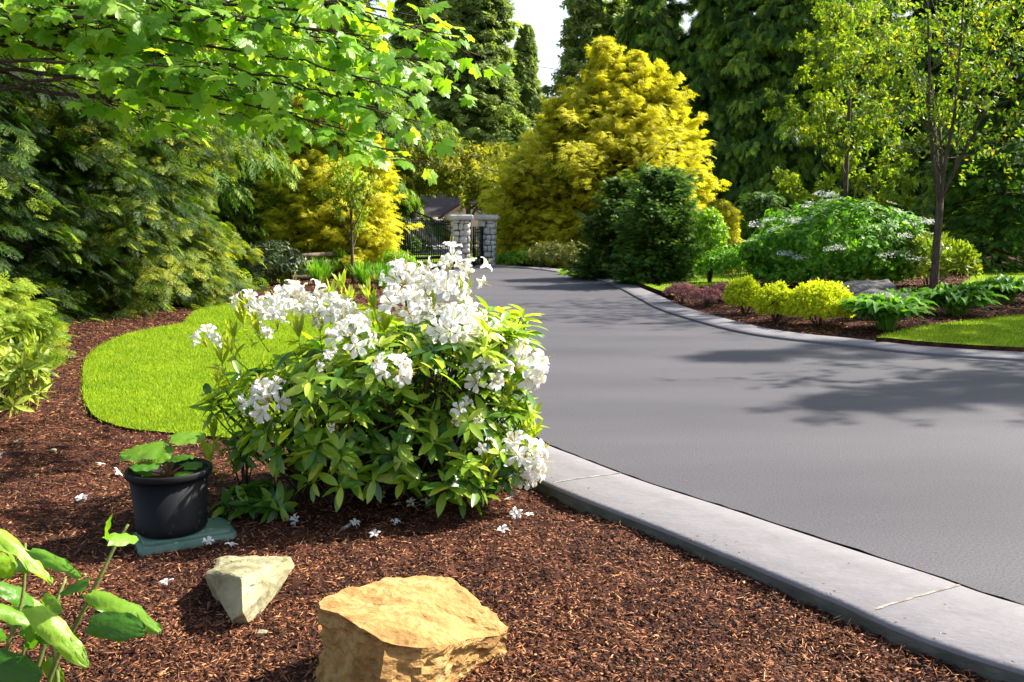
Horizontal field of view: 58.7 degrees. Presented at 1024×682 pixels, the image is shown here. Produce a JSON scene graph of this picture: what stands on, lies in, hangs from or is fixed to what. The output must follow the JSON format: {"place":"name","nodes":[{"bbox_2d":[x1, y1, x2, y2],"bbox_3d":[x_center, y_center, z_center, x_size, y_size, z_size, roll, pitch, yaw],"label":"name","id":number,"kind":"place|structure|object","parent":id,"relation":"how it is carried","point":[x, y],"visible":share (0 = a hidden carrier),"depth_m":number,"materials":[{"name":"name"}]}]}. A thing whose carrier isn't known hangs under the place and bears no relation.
{"place":"outdoors","nodes":[
{"label":"outdoors","id":0,"kind":"place"},
{"bbox_2d":[78,298,410,443],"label":"lawn","id":1,"kind":"structure","parent":0,"point":[137,428],"depth_m":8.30,"materials":[{"name":"plant"}]},
{"bbox_2d":[413,255,472,262],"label":"verge","id":2,"kind":"structure","parent":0,"point":[434,259],"depth_m":38.94,"materials":[{"name":"green plant"}]},
{"bbox_2d":[413,244,476,253],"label":"street","id":3,"kind":"structure","parent":0,"point":[439,251],"depth_m":49.80,"materials":[{"name":"grey asphalt"}]},
{"bbox_2d":[28,0,983,97],"label":"sky","id":4,"kind":"structure","parent":0,"point":[546,17],"materials":[{"name":"white"}]},
{"bbox_2d":[0,254,1023,681],"bbox_3d":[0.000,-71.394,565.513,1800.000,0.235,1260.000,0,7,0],"label":"ground","id":5,"kind":"structure","parent":0,"point":[260,474],"depth_m":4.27,"materials":[{"name":"brown wood"}]},
{"bbox_2d":[0,323,59,418],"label":"rhododendron","id":6,"kind":"object","parent":5,"relation":"on","point":[38,364],"visible":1,"depth_m":6.72,"materials":[{"name":"green plant"}]},
{"bbox_2d":[0,270,78,368],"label":"cypress","id":7,"kind":"object","parent":5,"relation":"on","point":[23,313],"visible":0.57,"depth_m":10.20,"materials":[{"name":"green plant"}]},
{"bbox_2d":[0,515,162,681],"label":"hydrangea","id":8,"kind":"object","parent":5,"relation":"on","point":[35,621],"visible":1,"depth_m":2.28,"materials":[{"name":"green plant"}]},
{"bbox_2d":[75,493,88,500],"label":"fallen flower","id":9,"kind":"object","parent":5,"relation":"on","point":[80,496],"visible":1,"depth_m":5.15,"materials":[{"name":"white plant"}]},
{"bbox_2d":[0,13,177,311],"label":"cedar tree","id":10,"kind":"object","parent":5,"relation":"on","point":[32,177],"visible":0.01,"depth_m":17.65,"materials":[{"name":"green plant"}]},
{"bbox_2d":[0,13,221,325],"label":"cedar tree","id":11,"kind":"object","parent":5,"relation":"on","point":[19,157],"visible":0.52,"depth_m":14.38,"materials":[{"name":"green plant"}]},
{"bbox_2d":[0,0,268,317],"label":"hemlock tree","id":12,"kind":"object","parent":5,"relation":"on","point":[167,215],"visible":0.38,"depth_m":16.16,"materials":[{"name":"green plant"}]},
{"bbox_2d":[1,3,303,291],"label":"cedar tree","id":13,"kind":"object","parent":5,"relation":"on","point":[225,185],"visible":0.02,"depth_m":21.89,"materials":[{"name":"green plant"}]},
{"bbox_2d":[133,517,236,556],"bbox_3d":[-1.644,1.005,4.578,0.483,0.128,0.294,-4,8,-30],"label":"valve box","id":14,"kind":"object","parent":5,"relation":"on","point":[217,528],"visible":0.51,"depth_m":4.47,"materials":[{"name":"green plastic"}]},
{"bbox_2d":[124,457,212,538],"bbox_3d":[-1.708,0.786,4.552,0.412,0.316,0.412,-2,8,-17],"label":"plant pot","id":15,"kind":"object","parent":14,"relation":"on","point":[164,507],"visible":0.88,"depth_m":4.41,"materials":[{"name":"black plastic"}]},
{"bbox_2d":[119,431,205,477],"bbox_3d":[-1.744,0.590,4.521,0.395,0.224,0.329,0,7,0],"label":"potted plant","id":16,"kind":"object","parent":15,"relation":"on","point":[157,453],"visible":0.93,"depth_m":4.50,"materials":[{"name":"green plant"}]},
{"bbox_2d":[202,535,214,544],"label":"fallen flower","id":17,"kind":"object","parent":5,"relation":"on","point":[207,541],"visible":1,"depth_m":4.42,"materials":[{"name":"white plant"}]},
{"bbox_2d":[219,423,265,485],"bbox_3d":[-1.510,0.708,5.081,0.250,0.539,0.244,0,7,0],"label":"rhododendron sucker","id":18,"kind":"object","parent":5,"relation":"on","point":[239,461],"visible":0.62,"depth_m":5.02,"materials":[{"name":"green plant"}]},
{"bbox_2d":[205,555,294,623],"bbox_3d":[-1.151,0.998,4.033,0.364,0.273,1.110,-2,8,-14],"label":"stone","id":19,"kind":"object","parent":5,"relation":"on","point":[243,589],"visible":0.89,"depth_m":3.68,"materials":[{"name":"stone"}]},
{"bbox_2d":[185,0,315,277],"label":"cedar tree","id":20,"kind":"object","parent":5,"relation":"on","point":[247,233],"visible":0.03,"depth_m":27.43,"materials":[{"name":"green plant"}]},
{"bbox_2d":[208,479,297,523],"bbox_3d":[-1.392,0.867,4.895,0.489,0.278,0.368,0,7,0],"label":"rhododendron sucker","id":21,"kind":"object","parent":5,"relation":"on","point":[268,499],"visible":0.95,"depth_m":4.81,"materials":[{"name":"green plant"}]},
{"bbox_2d":[0,0,513,185],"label":"maple tree","id":22,"kind":"object","parent":5,"relation":"on","point":[250,41],"visible":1,"depth_m":6.32,"materials":[{"name":"green plant"}]},
{"bbox_2d":[257,629,267,636],"bbox_3d":[-0.954,1.113,3.474,0.040,0.019,0.032,0,7,0],"label":"pebble","id":23,"kind":"object","parent":5,"relation":"on","point":[261,632],"visible":1,"depth_m":3.46,"materials":[{"name":"stone"}]},
{"bbox_2d":[235,239,309,285],"bbox_3d":[-6.135,-1.995,23.315,1.864,1.247,1.473,-2,8,-17],"label":"rhododendron","id":24,"kind":"object","parent":5,"relation":"on","point":[279,262],"visible":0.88,"depth_m":22.94,"materials":[{"name":"green plant"}]},
{"bbox_2d":[289,512,299,524],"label":"fallen flower","id":25,"kind":"object","parent":5,"relation":"on","point":[293,518],"visible":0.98,"depth_m":4.76,"materials":[{"name":"white plant"}]},
{"bbox_2d":[201,0,421,253],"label":"cedar tree","id":26,"kind":"object","parent":5,"relation":"on","point":[403,188],"visible":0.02,"depth_m":39.94,"materials":[{"name":"green plant"}]},
{"bbox_2d":[299,255,339,284],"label":"daylily","id":27,"kind":"object","parent":5,"relation":"on","point":[318,270],"visible":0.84,"depth_m":23.17,"materials":[{"name":"green plant"}]},
{"bbox_2d":[232,92,423,278],"bbox_3d":[-5.697,-4.497,27.315,5.572,6.155,4.491,3,8,19],"label":"golden cypress","id":28,"kind":"object","parent":5,"relation":"on","point":[320,229],"visible":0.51,"depth_m":26.46,"materials":[{"name":"yellow plant"}]},
{"bbox_2d":[289,251,377,280],"bbox_3d":[-5.021,-2.168,26.286,0.154,0.860,3.884,4,9,30],"label":"rail fence","id":29,"kind":"object","parent":5,"relation":"on","point":[321,254],"visible":0.33,"depth_m":25.50,"materials":[{"name":"brown wood"}]},
{"bbox_2d":[324,245,350,271],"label":"shrub","id":30,"kind":"object","parent":5,"relation":"on","point":[343,254],"visible":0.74,"depth_m":26.11,"materials":[{"name":"green plant"}]},
{"bbox_2d":[308,155,384,282],"bbox_3d":[-4.268,-3.161,23.853,1.846,3.455,1.712,0,7,0],"label":"young tree","id":31,"kind":"object","parent":5,"relation":"on","point":[343,181],"visible":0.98,"depth_m":23.76,"materials":[{"name":"green plant"}]},
{"bbox_2d":[348,257,378,283],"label":"daylily","id":32,"kind":"object","parent":5,"relation":"on","point":[362,276],"visible":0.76,"depth_m":23.60,"materials":[{"name":"green plant"}]},
{"bbox_2d":[189,236,553,518],"bbox_3d":[-0.769,0.181,5.237,2.004,1.561,1.582,0,7,0],"label":"rhododendron","id":33,"kind":"object","parent":5,"relation":"on","point":[445,415],"visible":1,"depth_m":4.83,"materials":[{"name":"green plant"}]},
{"bbox_2d":[368,529,380,536],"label":"fallen flower","id":34,"kind":"object","parent":5,"relation":"on","point":[374,533],"visible":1,"depth_m":4.56,"materials":[{"name":"white plant"}]},
{"bbox_2d":[364,261,396,288],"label":"daylily","id":35,"kind":"object","parent":5,"relation":"on","point":[381,267],"visible":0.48,"depth_m":21.75,"materials":[{"name":"green plant"}]},
{"bbox_2d":[310,0,476,254],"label":"cedar tree","id":36,"kind":"object","parent":5,"relation":"on","point":[404,110],"visible":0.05,"depth_m":47.52,"materials":[{"name":"green plant"}]},
{"bbox_2d":[385,150,405,216],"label":"deciduous tree","id":37,"kind":"object","parent":5,"relation":"on","point":[394,154],"visible":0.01,"depth_m":46.15,"materials":[{"name":"yellow plant"}]},
{"bbox_2d":[375,247,418,278],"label":"shrub","id":38,"kind":"object","parent":5,"relation":"on","point":[387,256],"visible":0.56,"depth_m":24.28,"materials":[{"name":"green plant"}]},
{"bbox_2d":[385,219,408,258],"bbox_3d":[-4.251,-3.337,31.330,1.423,1.710,0.070,-1,7,-8],"label":"iron fence","id":39,"kind":"object","parent":5,"relation":"on","point":[405,248],"visible":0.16,"depth_m":31.36,"materials":[{"name":"black metal"}]},
{"bbox_2d":[397,233,421,253],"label":"shrub","id":40,"kind":"object","parent":5,"relation":"on","point":[411,243],"visible":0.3,"depth_m":43.47,"materials":[{"name":"green plant"}]},
{"bbox_2d":[314,575,507,681],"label":"boulder","id":41,"kind":"object","parent":5,"relation":"on","point":[423,628],"visible":0.99,"depth_m":3.09,"materials":[{"name":"yellow stone"}]},
{"bbox_2d":[406,497,416,505],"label":"fallen flower","id":42,"kind":"object","parent":5,"relation":"on","point":[409,502],"visible":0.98,"depth_m":5.05,"materials":[{"name":"white plant"}]},
{"bbox_2d":[386,132,446,252],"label":"deciduous tree","id":43,"kind":"object","parent":5,"relation":"on","point":[413,180],"visible":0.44,"depth_m":46.41,"materials":[{"name":"green plant"}]},
{"bbox_2d":[408,219,450,265],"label":"iron gate","id":44,"kind":"structure","parent":5,"relation":"on","point":[422,257],"depth_m":32.33,"materials":[{"name":"black metal"}]},
{"bbox_2d":[391,194,488,244],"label":"house","id":45,"kind":"structure","parent":5,"relation":"on","point":[437,207],"depth_m":67.23,"materials":[{"name":"paint"}]},
{"bbox_2d":[447,214,473,267],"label":"gate pillar","id":46,"kind":"structure","parent":5,"relation":"on","point":[460,229],"depth_m":30.80,"materials":[{"name":"stone"}]},
{"bbox_2d":[428,134,507,249],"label":"deciduous tree","id":47,"kind":"object","parent":5,"relation":"on","point":[462,183],"visible":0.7,"depth_m":45.63,"materials":[{"name":"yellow plant"}]},
{"bbox_2d":[472,226,483,265],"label":"walk gate","id":48,"kind":"structure","parent":5,"relation":"on","point":[474,232],"depth_m":32.53,"materials":[{"name":"metal"}]},
{"bbox_2d":[474,215,499,264],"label":"gate pillar","id":49,"kind":"structure","parent":5,"relation":"on","point":[488,223],"depth_m":33.10,"materials":[{"name":"stone"}]},
{"bbox_2d":[496,524,508,532],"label":"fallen flower","id":50,"kind":"object","parent":5,"relation":"on","point":[504,527],"visible":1,"depth_m":4.58,"materials":[{"name":"white plant"}]},
{"bbox_2d":[480,137,540,227],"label":"deciduous tree","id":51,"kind":"object","parent":5,"relation":"on","point":[498,150],"visible":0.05,"depth_m":48.55,"materials":[{"name":"yellow plant"}]},
{"bbox_2d":[496,250,524,265],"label":"shrub","id":52,"kind":"object","parent":5,"relation":"on","point":[501,258],"visible":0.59,"depth_m":32.49,"materials":[{"name":"green plant"}]},
{"bbox_2d":[509,506,522,518],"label":"fallen flower","id":53,"kind":"object","parent":5,"relation":"on","point":[514,508],"visible":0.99,"depth_m":4.86,"materials":[{"name":"white plant"}]},
{"bbox_2d":[513,247,541,265],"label":"shrub","id":54,"kind":"object","parent":5,"relation":"on","point":[522,255],"visible":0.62,"depth_m":32.02,"materials":[{"name":"green plant"}]},
{"bbox_2d":[526,240,574,267],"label":"shrub","id":55,"kind":"object","parent":5,"relation":"on","point":[539,250],"visible":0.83,"depth_m":31.06,"materials":[{"name":"green plant"}]},
{"bbox_2d":[538,134,609,264],"bbox_3d":[2.374,-5.418,34.638,2.854,5.215,2.751,0,7,0],"label":"young tree","id":56,"kind":"object","parent":5,"relation":"on","point":[570,179],"visible":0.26,"depth_m":34.14,"materials":[{"name":"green plant"}]},
{"bbox_2d":[560,240,587,263],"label":"shrub","id":57,"kind":"object","parent":5,"relation":"on","point":[572,250],"visible":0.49,"depth_m":30.49,"materials":[{"name":"green plant"}]},
{"bbox_2d":[525,0,632,136],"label":"conifer tree","id":58,"kind":"object","parent":5,"relation":"on","point":[586,23],"visible":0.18,"depth_m":72.09,"materials":[{"name":"green plant"}]},
{"bbox_2d":[469,36,731,266],"bbox_3d":[3.057,-7.156,35.366,10.354,9.261,9.342,3,8,22],"label":"golden cypress","id":59,"kind":"object","parent":5,"relation":"on","point":[634,119],"visible":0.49,"depth_m":34.23,"materials":[{"name":"yellow plant"}]},
{"bbox_2d":[560,173,654,279],"bbox_3d":[2.760,-3.017,24.828,2.951,3.038,2.617,0,7,0],"label":"thuja","id":60,"kind":"object","parent":5,"relation":"on","point":[599,233],"visible":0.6,"depth_m":24.46,"materials":[{"name":"green plant"}]},
{"bbox_2d":[596,160,706,285],"bbox_3d":[3.448,-2.770,22.317,2.716,3.246,2.977,2,8,18],"label":"thuja","id":61,"kind":"object","parent":5,"relation":"on","point":[660,194],"visible":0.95,"depth_m":21.77,"materials":[{"name":"green plant"}]},
{"bbox_2d":[575,0,759,164],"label":"cedar tree","id":62,"kind":"object","parent":5,"relation":"on","point":[654,29],"visible":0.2,"depth_m":53.59,"materials":[{"name":"green plant"}]},
{"bbox_2d":[662,282,698,303],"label":"heather","id":63,"kind":"object","parent":5,"relation":"on","point":[681,289],"visible":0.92,"depth_m":16.85,"materials":[{"name":"purple plant"}]},
{"bbox_2d":[688,286,723,305],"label":"heather","id":64,"kind":"object","parent":5,"relation":"on","point":[710,292],"visible":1,"depth_m":16.18,"materials":[{"name":"purple plant"}]},
{"bbox_2d":[399,271,1023,681],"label":"kerb","id":65,"kind":"structure","parent":5,"relation":"on","point":[983,637],"depth_m":3.93,"materials":[{"name":"concrete"}]},
{"bbox_2d":[692,205,730,281],"bbox_3d":[4.692,-2.260,21.471,0.844,1.897,0.829,-6,9,-39],"label":"shrub","id":66,"kind":"object","parent":5,"relation":"on","point":[710,220],"visible":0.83,"depth_m":21.31,"materials":[{"name":"green plant"}]},
{"bbox_2d":[711,282,728,302],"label":"heather","id":67,"kind":"object","parent":5,"relation":"on","point":[721,286],"visible":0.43,"depth_m":16.78,"materials":[{"name":"purple plant"}]},
{"bbox_2d":[691,243,760,281],"bbox_3d":[5.322,-1.760,21.077,2.335,1.016,1.822,0,7,0],"label":"perennial","id":68,"kind":"object","parent":5,"relation":"on","point":[703,262],"visible":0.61,"depth_m":20.80,"materials":[{"name":"green plant"}]},
{"bbox_2d":[668,0,803,241],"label":"cedar tree","id":69,"kind":"object","parent":5,"relation":"on","point":[706,21],"visible":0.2,"depth_m":51.56,"materials":[{"name":"green plant"}]},
{"bbox_2d":[722,275,763,313],"bbox_3d":[3.811,-0.755,14.883,0.759,0.681,0.622,0,7,0],"label":"golden spirea","id":70,"kind":"object","parent":5,"relation":"on","point":[736,294],"visible":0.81,"depth_m":14.74,"materials":[{"name":"yellow plant"}]},
{"bbox_2d":[476,265,1023,360],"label":"kerb","id":71,"kind":"structure","parent":5,"relation":"on","point":[656,301],"depth_m":12.06,"materials":[{"name":"concrete"}]},
{"bbox_2d":[723,190,793,249],"bbox_3d":[8.489,-3.671,30.843,2.952,2.865,2.919,-6,9,-39],"label":"shrub conifer","id":72,"kind":"object","parent":5,"relation":"on","point":[760,202],"visible":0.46,"depth_m":30.35,"materials":[{"name":"green plant"}]},
{"bbox_2d":[751,279,790,322],"bbox_3d":[3.958,-0.589,13.596,0.771,0.679,0.631,0,7,0],"label":"golden spirea","id":73,"kind":"object","parent":5,"relation":"on","point":[767,299],"visible":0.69,"depth_m":13.49,"materials":[{"name":"yellow plant"}]},
{"bbox_2d":[745,263,811,286],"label":"shrub","id":74,"kind":"object","parent":5,"relation":"on","point":[760,271],"visible":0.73,"depth_m":19.64,"materials":[{"name":"green plant"}]},
{"bbox_2d":[688,0,870,234],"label":"cedar tree","id":75,"kind":"object","parent":5,"relation":"on","point":[736,55],"visible":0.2,"depth_m":49.43,"materials":[{"name":"green plant"}]},
{"bbox_2d":[780,277,855,326],"bbox_3d":[4.398,-0.539,12.995,1.130,0.738,0.922,0,7,0],"label":"golden spirea","id":76,"kind":"object","parent":5,"relation":"on","point":[802,298],"visible":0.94,"depth_m":12.78,"materials":[{"name":"yellow plant"}]},
{"bbox_2d":[709,0,932,244],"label":"cedar tree","id":77,"kind":"object","parent":5,"relation":"on","point":[805,167],"visible":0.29,"depth_m":47.96,"materials":[{"name":"green plant"}]},
{"bbox_2d":[739,190,934,283],"bbox_3d":[7.245,-2.267,20.348,4.494,2.218,3.155,0,7,0],"label":"viburnum","id":78,"kind":"object","parent":5,"relation":"on","point":[800,248],"visible":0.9,"depth_m":19.53,"materials":[{"name":"green plant"}]},
{"bbox_2d":[762,0,946,226],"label":"katsura tree","id":79,"kind":"object","parent":5,"relation":"on","point":[836,73],"visible":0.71,"depth_m":26.16,"materials":[{"name":"green plant"}]},
{"bbox_2d":[833,279,895,297],"bbox_3d":[6.163,-0.863,15.991,1.071,0.447,0.647,0,7,0],"label":"boulder","id":80,"kind":"object","parent":5,"relation":"on","point":[854,287],"visible":0.45,"depth_m":15.76,"materials":[{"name":"grey stone"}]},
{"bbox_2d":[780,0,966,242],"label":"cedar tree","id":81,"kind":"object","parent":5,"relation":"on","point":[876,152],"visible":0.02,"depth_m":49.00,"materials":[{"name":"green plant"}]},
{"bbox_2d":[852,288,909,319],"bbox_3d":[5.488,-0.516,13.569,0.816,0.508,0.636,0,7,0],"label":"boulder","id":82,"kind":"object","parent":5,"relation":"on","point":[870,291],"visible":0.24,"depth_m":13.51,"materials":[{"name":"grey stone"}]},
{"bbox_2d":[837,290,939,330],"bbox_3d":[5.151,-0.414,12.380,1.406,0.536,1.383,0,7,0],"label":"hosta","id":83,"kind":"object","parent":5,"relation":"on","point":[881,306],"visible":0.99,"depth_m":12.20,"materials":[{"name":"green plant"}]},
{"bbox_2d":[885,286,938,305],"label":"hosta","id":84,"kind":"object","parent":5,"relation":"on","point":[910,290],"visible":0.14,"depth_m":14.05,"materials":[{"name":"green plant"}]},
{"bbox_2d":[813,0,1023,287],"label":"maple tree","id":85,"kind":"object","parent":5,"relation":"on","point":[929,24],"visible":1,"depth_m":17.82,"materials":[{"name":"green plant"}]},
{"bbox_2d":[851,0,992,234],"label":"cedar tree","id":86,"kind":"object","parent":5,"relation":"on","point":[935,71],"visible":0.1,"depth_m":48.49,"materials":[{"name":"green plant"}]},
{"bbox_2d":[884,230,982,286],"bbox_3d":[9.151,-1.777,20.022,2.213,1.317,1.789,0,7,0],"label":"rhododendron","id":87,"kind":"object","parent":5,"relation":"on","point":[965,261],"visible":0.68,"depth_m":19.54,"materials":[{"name":"green plant"}]},
{"bbox_2d":[900,282,1008,315],"bbox_3d":[6.739,-0.631,13.941,1.458,0.568,1.464,-3,8,-23],"label":"hosta","id":88,"kind":"object","parent":5,"relation":"on","point":[955,299],"visible":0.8,"depth_m":13.64,"materials":[{"name":"green plant"}]},
{"bbox_2d":[888,0,1023,255],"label":"cedar tree","id":89,"kind":"object","parent":5,"relation":"on","point":[925,160],"visible":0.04,"depth_m":47.46,"materials":[{"name":"green plant"}]},
{"bbox_2d":[971,274,1023,302],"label":"hosta","id":90,"kind":"object","parent":5,"relation":"on","point":[1011,287],"visible":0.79,"depth_m":15.89,"materials":[{"name":"green plant"}]},
{"bbox_2d":[974,84,1021,253],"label":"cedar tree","id":91,"kind":"object","parent":5,"relation":"on","point":[988,210],"visible":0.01,"depth_m":46.56,"materials":[{"name":"green plant"}]},
{"bbox_2d":[978,0,1023,58],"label":"tree","id":92,"kind":"object","parent":5,"relation":"on","point":[1006,20],"visible":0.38,"depth_m":19.36,"materials":[{"name":"green plant"}]},
{"bbox_2d":[475,53,574,71],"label":"overhead cable","id":93,"kind":"object","parent":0,"point":[526,64],"visible":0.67,"depth_m":50.44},
{"bbox_2d":[512,255,543,266],"bbox_3d":[0.592,-2.925,33.103,1.186,0.474,0.800,0,7,0],"label":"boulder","id":94,"kind":"object","parent":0,"point":[534,265],"visible":0.23,"depth_m":32.85,"materials":[{"name":"grey stone"}]},
{"bbox_2d":[633,269,749,299],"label":"lawn","id":95,"kind":"structure","parent":0,"point":[658,291],"depth_m":21.17,"materials":[{"name":"plant"}]},
{"bbox_2d":[691,198,746,273],"bbox_3d":[5.818,-2.935,25.935,1.821,2.244,1.867,6,9,38],"label":"golden cypress","id":96,"kind":"object","parent":95,"relation":"on","point":[726,209],"visible":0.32,"depth_m":25.51,"materials":[{"name":"yellow plant"}]},
{"bbox_2d":[430,267,1023,604],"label":"driveway","id":97,"kind":"structure","parent":0,"point":[921,456],"depth_m":6.89,"materials":[{"name":"grey asphalt"}]},
{"bbox_2d":[553,342,1015,662],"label":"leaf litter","id":98,"kind":"object","parent":97,"relation":"on","point":[801,572],"visible":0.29,"depth_m":4.21,"materials":[{"name":"brown plant"}]},
{"bbox_2d":[876,314,1023,351],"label":"lawn","id":99,"kind":"structure","parent":0,"point":[978,346],"depth_m":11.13,"materials":[{"name":"plant"}]},
{"bbox_2d":[963,267,1023,283],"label":"lawn","id":100,"kind":"structure","parent":0,"point":[990,275],"depth_m":23.91,"materials":[{"name":"plant"}]},
{"bbox_2d":[909,0,1023,273],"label":"spruce tree","id":101,"kind":"object","parent":100,"relation":"on","point":[1002,204],"visible":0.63,"depth_m":25.86,"materials":[{"name":"green plant"}]},
{"label":"far verge","id":102,"kind":"structure","parent":0,"visible":0},
{"bbox_2d":[380,0,433,148],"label":"conifer tree","id":103,"kind":"object","parent":102,"relation":"on","point":[396,42],"visible":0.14,"depth_m":93.94,"materials":[{"name":"green plant"}]},
{"bbox_2d":[408,0,533,234],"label":"conifer tree","id":104,"kind":"object","parent":102,"relation":"on","point":[493,116],"visible":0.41,"depth_m":86.12,"materials":[{"name":"green plant"}]},
{"bbox_2d":[507,23,545,143],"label":"conifer tree","id":105,"kind":"object","parent":102,"relation":"on","point":[525,47],"visible":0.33,"depth_m":95.12,"materials":[{"name":"green plant"}]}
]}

